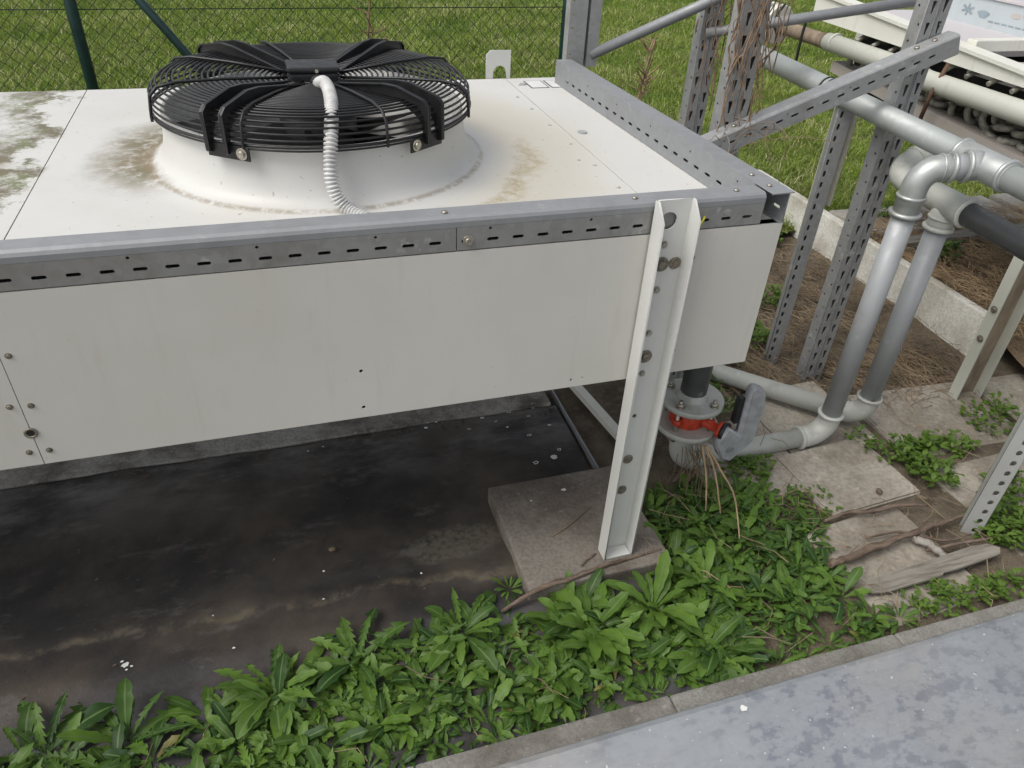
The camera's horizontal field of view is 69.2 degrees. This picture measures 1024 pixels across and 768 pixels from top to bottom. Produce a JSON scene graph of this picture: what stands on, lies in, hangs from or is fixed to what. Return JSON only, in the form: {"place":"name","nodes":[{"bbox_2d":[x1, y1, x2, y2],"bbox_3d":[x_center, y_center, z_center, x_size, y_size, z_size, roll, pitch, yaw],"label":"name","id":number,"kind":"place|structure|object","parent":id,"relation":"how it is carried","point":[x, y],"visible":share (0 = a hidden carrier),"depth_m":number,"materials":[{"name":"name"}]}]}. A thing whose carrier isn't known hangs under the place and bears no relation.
{"place":"outdoors","nodes":[
{"label":"outdoors","id":0,"kind":"place"},
{"bbox_2d":[0,0,1004,232],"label":"lawn","id":1,"kind":"structure","parent":0,"point":[532,72],"depth_m":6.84,"materials":[{"name":"plant"}]},
{"bbox_2d":[63,0,98,89],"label":"fence post","id":2,"kind":"object","parent":1,"relation":"on","point":[79,37],"visible":0.48,"depth_m":3.39,"materials":[{"name":"green metal"}]},
{"bbox_2d":[134,0,200,73],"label":"fence brace","id":3,"kind":"object","parent":2,"relation":"attached to","point":[162,26],"depth_m":3.42,"materials":[{"name":"green metal"}]},
{"bbox_2d":[0,0,563,91],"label":"fence mesh","id":4,"kind":"object","parent":2,"relation":"attached to","point":[160,9],"visible":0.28,"depth_m":3.56,"materials":[{"name":"green metal"}]},
{"bbox_2d":[352,0,387,38],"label":"dry stalk","id":5,"kind":"object","parent":1,"relation":"on","point":[367,32],"visible":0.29,"depth_m":3.66,"materials":[{"name":"brown plant"}]},
{"bbox_2d":[558,0,566,59],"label":"fence post","id":6,"kind":"object","parent":1,"relation":"on","point":[562,29],"visible":0.21,"depth_m":3.99,"materials":[{"name":"green metal"}]},
{"bbox_2d":[544,232,1023,672],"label":"ground","id":7,"kind":"structure","parent":0,"point":[598,439],"depth_m":2.51,"materials":[{"name":"soil"}]},
{"bbox_2d":[0,391,550,489],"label":"plinth","id":8,"kind":"structure","parent":7,"relation":"on","point":[89,466],"depth_m":2.41,"materials":[{"name":"metal"}]},
{"bbox_2d":[0,38,782,560],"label":"dry cooler","id":9,"kind":"object","parent":8,"relation":"on","point":[284,130],"visible":0.97,"depth_m":1.53,"materials":[{"name":"white metal"}]},
{"bbox_2d":[0,185,766,291],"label":"slotted rail","id":10,"kind":"object","parent":9,"relation":"on","point":[53,261],"visible":0.92,"depth_m":1.33,"materials":[{"name":"metal"}]},
{"bbox_2d":[555,59,794,222],"bbox_3d":[0.366,-0.706,2.015,0.053,0.076,1.205,-9,37,-17],"label":"slotted rail","id":11,"kind":"object","parent":9,"relation":"on","point":[704,161],"visible":0.94,"depth_m":1.89,"materials":[{"name":"metal"}]},
{"bbox_2d":[562,0,602,66],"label":"corner strut","id":12,"kind":"object","parent":11,"relation":"attached to","point":[584,21],"visible":0.92,"depth_m":2.42,"materials":[{"name":"grey metal"}]},
{"bbox_2d":[590,0,725,58],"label":"brace tube","id":13,"kind":"object","parent":12,"relation":"attached to","point":[678,15],"visible":0.93,"depth_m":2.43,"materials":[{"name":"grey metal"}]},
{"bbox_2d":[0,405,703,767],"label":"membrane","id":14,"kind":"object","parent":7,"relation":"on","point":[150,601],"visible":0.73,"depth_m":2.03,"materials":[{"name":"black rubber"}]},
{"bbox_2d":[1,690,115,767],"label":"weed plant","id":15,"kind":"object","parent":14,"relation":"on","point":[95,712],"visible":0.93,"depth_m":1.58,"materials":[{"name":"green plant"}]},
{"bbox_2d":[56,678,193,767],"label":"weed plant","id":16,"kind":"object","parent":14,"relation":"on","point":[124,700],"visible":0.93,"depth_m":1.61,"materials":[{"name":"green plant"}]},
{"bbox_2d":[212,642,330,738],"bbox_3d":[-0.541,0.683,1.693,0.249,0.091,0.243,-27,46,-36],"label":"weed plant","id":17,"kind":"object","parent":14,"relation":"on","point":[242,714],"visible":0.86,"depth_m":1.66,"materials":[{"name":"green plant"}]},
{"bbox_2d":[4,407,552,715],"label":"leaf litter","id":18,"kind":"object","parent":14,"relation":"on","point":[240,455],"visible":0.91,"depth_m":2.36,"materials":[{"name":"brown plant"}]},
{"bbox_2d":[296,607,408,706],"bbox_3d":[-0.358,0.644,1.766,0.265,0.070,0.258,23,40,25],"label":"weed plant","id":19,"kind":"object","parent":14,"relation":"on","point":[345,635],"visible":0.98,"depth_m":1.77,"materials":[{"name":"green plant"}]},
{"bbox_2d":[120,407,746,710],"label":"droppings","id":20,"kind":"object","parent":14,"relation":"on","point":[742,707],"visible":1,"depth_m":2.23,"materials":[{"name":"white"}]},
{"bbox_2d":[425,587,501,670],"bbox_3d":[-0.121,0.606,1.844,0.192,0.097,0.250,-1,36,-6],"label":"weed plant","id":21,"kind":"object","parent":14,"relation":"on","point":[481,608],"visible":0.87,"depth_m":1.84,"materials":[{"name":"green plant"}]},
{"bbox_2d":[491,575,521,600],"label":"weed plant","id":22,"kind":"object","parent":14,"relation":"on","point":[518,591],"visible":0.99,"depth_m":1.97,"materials":[{"name":"green plant"}]},
{"bbox_2d":[488,466,670,600],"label":"concrete slab","id":23,"kind":"structure","parent":14,"relation":"on","point":[528,529],"depth_m":2.10,"materials":[{"name":"grey concrete"}]},
{"bbox_2d":[551,506,590,536],"bbox_3d":[0.173,0.393,2.125,0.010,0.006,0.170,32,44,34],"label":"stick","id":24,"kind":"object","parent":23,"relation":"on","point":[571,522],"visible":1,"depth_m":2.12,"materials":[{"name":"wood"}]},
{"bbox_2d":[501,548,660,612],"bbox_3d":[0.192,0.513,1.978,0.486,0.046,0.019,-13,39,-21],"label":"stick","id":25,"kind":"object","parent":23,"relation":"on","point":[548,585],"visible":1,"depth_m":1.94,"materials":[{"name":"brown wood"}]},
{"bbox_2d":[580,553,595,566],"bbox_3d":[0.206,0.474,2.012,0.008,0.008,0.064,31,44,33],"label":"stick","id":26,"kind":"object","parent":23,"relation":"on","point":[590,556],"visible":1,"depth_m":2.01,"materials":[{"name":"brown wood"}]},
{"bbox_2d":[553,582,644,663],"bbox_3d":[0.210,0.598,1.858,0.214,0.105,0.258,0,36,-5],"label":"weed plant","id":27,"kind":"object","parent":14,"relation":"on","point":[610,642],"visible":0.82,"depth_m":1.85,"materials":[{"name":"green plant"}]},
{"bbox_2d":[603,550,704,638],"bbox_3d":[0.371,0.561,1.908,0.242,0.123,0.231,-8,37,-15],"label":"weed plant","id":28,"kind":"object","parent":14,"relation":"on","point":[683,614],"visible":0.94,"depth_m":1.94,"materials":[{"name":"green plant"}]},
{"bbox_2d":[0,472,896,767],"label":"weeds","id":29,"kind":"object","parent":7,"relation":"on","point":[716,652],"visible":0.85,"depth_m":1.78,"materials":[{"name":"green plant"}]},
{"bbox_2d":[549,390,598,468],"bbox_3d":[0.259,0.250,2.433,0.005,0.034,0.800,-8,37,-15],"label":"edge strip","id":30,"kind":"object","parent":7,"relation":"on","point":[587,453],"visible":0.5,"depth_m":2.54,"materials":[{"name":"grey metal"}]},
{"bbox_2d":[140,235,1017,767],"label":"straw","id":31,"kind":"object","parent":7,"relation":"on","point":[916,373],"visible":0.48,"depth_m":2.99,"materials":[{"name":"beige plant"}]},
{"bbox_2d":[569,385,651,467],"bbox_3d":[0.287,0.077,2.629,0.032,0.024,0.687,-13,39,-22],"label":"steel bar","id":32,"kind":"object","parent":7,"relation":"on","point":[598,411],"visible":0.43,"depth_m":2.60,"materials":[{"name":"white paint"}]},
{"bbox_2d":[627,35,661,100],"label":"dry stalk","id":33,"kind":"object","parent":7,"relation":"on","point":[645,76],"visible":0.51,"depth_m":3.14,"materials":[{"name":"brown plant"}]},
{"bbox_2d":[664,444,723,498],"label":"straw tuft","id":34,"kind":"object","parent":7,"relation":"on","point":[696,462],"visible":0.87,"depth_m":2.27,"materials":[{"name":"beige plant"}]},
{"bbox_2d":[678,0,726,135],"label":"perforated post","id":35,"kind":"object","parent":7,"relation":"on","point":[695,120],"visible":0.26,"depth_m":2.58,"materials":[{"name":"grey metal"}]},
{"bbox_2d":[684,0,733,125],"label":"dry vine","id":36,"kind":"object","parent":35,"relation":"attached to","point":[717,42],"visible":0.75,"depth_m":2.48,"materials":[{"name":"brown plant"}]},
{"bbox_2d":[706,0,916,38],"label":"brace tube","id":37,"kind":"object","parent":35,"relation":"attached to","point":[842,12],"visible":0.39,"depth_m":2.40,"materials":[{"name":"grey metal"}]},
{"bbox_2d":[672,539,747,611],"bbox_3d":[0.516,0.527,1.999,0.225,0.076,0.226,31,44,33],"label":"weed plant","id":38,"kind":"object","parent":7,"relation":"on","point":[726,593],"visible":0.88,"depth_m":2.01,"materials":[{"name":"green plant"}]},
{"bbox_2d":[407,598,1023,767],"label":"edging kerb","id":39,"kind":"structure","parent":7,"relation":"on","point":[501,752],"depth_m":1.70,"materials":[{"name":"concrete"}]},
{"bbox_2d":[489,610,1023,767],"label":"zinc cover","id":40,"kind":"object","parent":39,"relation":"on","point":[954,699],"visible":1,"depth_m":1.64,"materials":[{"name":"grey metal"}]},
{"bbox_2d":[763,106,852,363],"bbox_3d":[1.079,-0.512,2.747,0.049,1.045,0.035,3,35,0],"label":"slotted post","id":41,"kind":"object","parent":7,"relation":"on","point":[831,152],"visible":0.97,"depth_m":2.70,"materials":[{"name":"grey metal"}]},
{"bbox_2d":[759,170,986,355],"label":"concrete beam","id":42,"kind":"structure","parent":7,"relation":"on","point":[949,313],"depth_m":3.27,"materials":[{"name":"grey concrete"}]},
{"bbox_2d":[795,0,952,382],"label":"perforated post","id":43,"kind":"object","parent":7,"relation":"on","point":[928,19],"visible":0.88,"depth_m":2.53,"materials":[{"name":"grey metal"}]},
{"bbox_2d":[873,601,920,634],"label":"weed plant","id":44,"kind":"object","parent":7,"relation":"on","point":[903,608],"visible":0.99,"depth_m":1.96,"materials":[{"name":"green plant"}]},
{"bbox_2d":[959,410,1023,534],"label":"slotted post","id":45,"kind":"object","parent":7,"relation":"on","point":[1003,470],"visible":0.97,"depth_m":2.13,"materials":[{"name":"grey metal"}]},
{"bbox_2d":[666,373,1023,625],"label":"paving","id":46,"kind":"structure","parent":0,"point":[848,474],"depth_m":2.45,"materials":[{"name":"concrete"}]},
{"bbox_2d":[668,0,771,380],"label":"perforated post","id":47,"kind":"object","parent":46,"relation":"on","point":[731,113],"visible":0.13,"depth_m":2.10,"materials":[{"name":"grey metal"}]},
{"bbox_2d":[716,0,793,146],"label":"dry vine","id":48,"kind":"object","parent":47,"relation":"attached to","point":[758,25],"visible":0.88,"depth_m":2.04,"materials":[{"name":"brown plant"}]},
{"bbox_2d":[701,31,959,151],"bbox_3d":[0.938,-0.853,2.192,0.800,0.334,0.048,-8,37,-15],"label":"slotted rail","id":49,"kind":"object","parent":47,"relation":"attached to","point":[826,96],"visible":0.93,"depth_m":2.18,"materials":[{"name":"metal"}]},
{"bbox_2d":[708,110,833,180],"bbox_3d":[0.679,-0.664,2.147,0.460,0.229,0.245,-20,42,-29],"label":"dry vine","id":50,"kind":"object","parent":49,"relation":"on","point":[761,139],"visible":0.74,"depth_m":2.12,"materials":[{"name":"plant"}]},
{"bbox_2d":[658,45,1023,468],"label":"pipe run","id":51,"kind":"object","parent":46,"relation":"on","point":[694,394],"visible":0.73,"depth_m":2.21,"materials":[{"name":"metal"}]},
{"bbox_2d":[664,383,765,460],"bbox_3d":[0.610,0.081,2.261,0.255,0.269,0.188,-1,36,-6],"label":"butterfly valve","id":52,"kind":"object","parent":51,"relation":"attached to","point":[729,443],"visible":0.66,"depth_m":2.22,"materials":[{"name":"red paint"}]},
{"bbox_2d":[701,445,706,510],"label":"dry stalk","id":53,"kind":"object","parent":52,"relation":"hanging from","point":[703,455],"visible":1,"depth_m":2.22,"materials":[{"name":"plant"}]},
{"bbox_2d":[705,445,720,513],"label":"dry stalk","id":54,"kind":"object","parent":52,"relation":"hanging from","point":[709,455],"visible":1,"depth_m":2.21,"materials":[{"name":"plant"}]},
{"bbox_2d":[707,445,739,537],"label":"dry stalk","id":55,"kind":"object","parent":52,"relation":"hanging from","point":[718,466],"visible":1,"depth_m":2.19,"materials":[{"name":"plant"}]},
{"bbox_2d":[818,76,834,85],"bbox_3d":[1.067,-0.990,2.497,0.079,0.079,0.033,-8,37,-15],"label":"cable tie","id":56,"kind":"object","parent":51,"relation":"on","point":[822,81],"visible":0.18,"depth_m":2.48,"materials":[{"name":"grey plastic"}]},
{"bbox_2d":[683,201,1023,617],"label":"ground cover","id":57,"kind":"object","parent":46,"relation":"on","point":[913,451],"visible":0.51,"depth_m":2.40,"materials":[{"name":"green plant"}]},
{"bbox_2d":[711,146,1023,421],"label":"pipe run","id":58,"kind":"object","parent":46,"relation":"on","point":[948,207],"visible":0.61,"depth_m":2.30,"materials":[{"name":"metal"}]},
{"bbox_2d":[824,503,927,521],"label":"branch","id":59,"kind":"object","parent":46,"relation":"on","point":[863,511],"visible":1,"depth_m":2.25,"materials":[{"name":"brown plant"}]},
{"bbox_2d":[876,488,882,493],"bbox_3d":[1.163,0.339,2.352,0.021,0.014,0.026,-8,37,-15],"label":"pebble","id":60,"kind":"object","parent":46,"relation":"on","point":[879,491],"visible":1,"depth_m":2.35,"materials":[{"name":"grey stone"}]},
{"bbox_2d":[886,601,894,606],"bbox_3d":[1.018,0.591,1.998,0.023,0.013,0.018,-8,37,-15],"label":"pebble","id":61,"kind":"object","parent":46,"relation":"on","point":[891,603],"visible":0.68,"depth_m":1.99,"materials":[{"name":"stone"}]},
{"bbox_2d":[763,0,1023,399],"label":"dry cooler","id":62,"kind":"object","parent":46,"relation":"on","point":[973,89],"visible":0.61,"depth_m":2.72,"materials":[{"name":"white paint"}]},
{"bbox_2d":[773,3,785,49],"bbox_3d":[1.185,-1.581,3.342,0.043,0.243,0.015,3,35,0],"label":"cable","id":63,"kind":"object","parent":62,"relation":"hanging from","point":[783,5],"visible":0.36,"depth_m":3.30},
{"bbox_2d":[795,23,806,60],"bbox_3d":[1.271,-1.502,3.274,0.017,0.201,0.012,-8,37,-15],"label":"cable","id":64,"kind":"object","parent":62,"relation":"hanging from","point":[800,41],"visible":0.71,"depth_m":3.27,"materials":[{"name":"black rubber"}]},
{"bbox_2d":[947,0,1023,37],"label":"sign board","id":65,"kind":"object","parent":62,"relation":"on","point":[1005,16],"visible":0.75,"depth_m":3.03,"materials":[{"name":"white plastic"}]},
{"bbox_2d":[828,514,963,567],"bbox_3d":[1.154,0.445,2.180,0.583,0.033,0.030,-13,38,-21],"label":"branch","id":66,"kind":"object","parent":46,"relation":"on","point":[865,550],"visible":0.89,"depth_m":2.13,"materials":[{"name":"brown plant"}]},
{"bbox_2d":[901,599,910,607],"bbox_3d":[1.061,0.591,2.002,0.020,0.014,0.026,-8,37,-15],"label":"pebble","id":67,"kind":"object","parent":46,"relation":"on","point":[905,601],"visible":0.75,"depth_m":2.00,"materials":[{"name":"stone"}]},
{"bbox_2d":[865,530,970,541],"bbox_3d":[1.202,0.449,2.194,0.329,0.011,0.035,2,36,-1],"label":"stick","id":68,"kind":"object","parent":46,"relation":"on","point":[901,531],"visible":0.94,"depth_m":2.19,"materials":[{"name":"brown wood"}]},
{"bbox_2d":[911,536,946,556],"bbox_3d":[1.214,0.470,2.159,0.032,0.030,0.105,-27,45,-35],"label":"stick","id":69,"kind":"object","parent":46,"relation":"on","point":[928,544],"visible":0.95,"depth_m":2.15,"materials":[{"name":"wood"}]},
{"bbox_2d":[864,544,999,594],"bbox_3d":[1.190,0.521,2.092,0.478,0.026,0.056,-10,38,-18],"label":"plank","id":70,"kind":"object","parent":46,"relation":"on","point":[926,571],"visible":0.98,"depth_m":2.08,"materials":[{"name":"grey wood"}]},
{"bbox_2d":[925,530,1022,551],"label":"stick","id":71,"kind":"object","parent":46,"relation":"on","point":[962,542],"visible":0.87,"depth_m":2.17,"materials":[{"name":"brown wood"}]},
{"bbox_2d":[829,193,1023,237],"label":"path","id":72,"kind":"structure","parent":0,"point":[1004,198],"depth_m":4.00,"materials":[{"name":"concrete"}]},
{"bbox_2d":[873,237,1023,366],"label":"bank","id":73,"kind":"structure","parent":0,"point":[1015,347],"depth_m":3.34,"materials":[{"name":"brown soil"}]},
{"bbox_2d":[838,198,1023,341],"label":"straw","id":74,"kind":"object","parent":73,"relation":"on","point":[981,258],"visible":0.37,"depth_m":3.42,"materials":[{"name":"brown plant"}]},
{"bbox_2d":[904,223,1023,254],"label":"timber","id":75,"kind":"object","parent":73,"relation":"on","point":[914,240],"visible":0.05,"depth_m":3.60,"materials":[{"name":"wood"}]}
]}

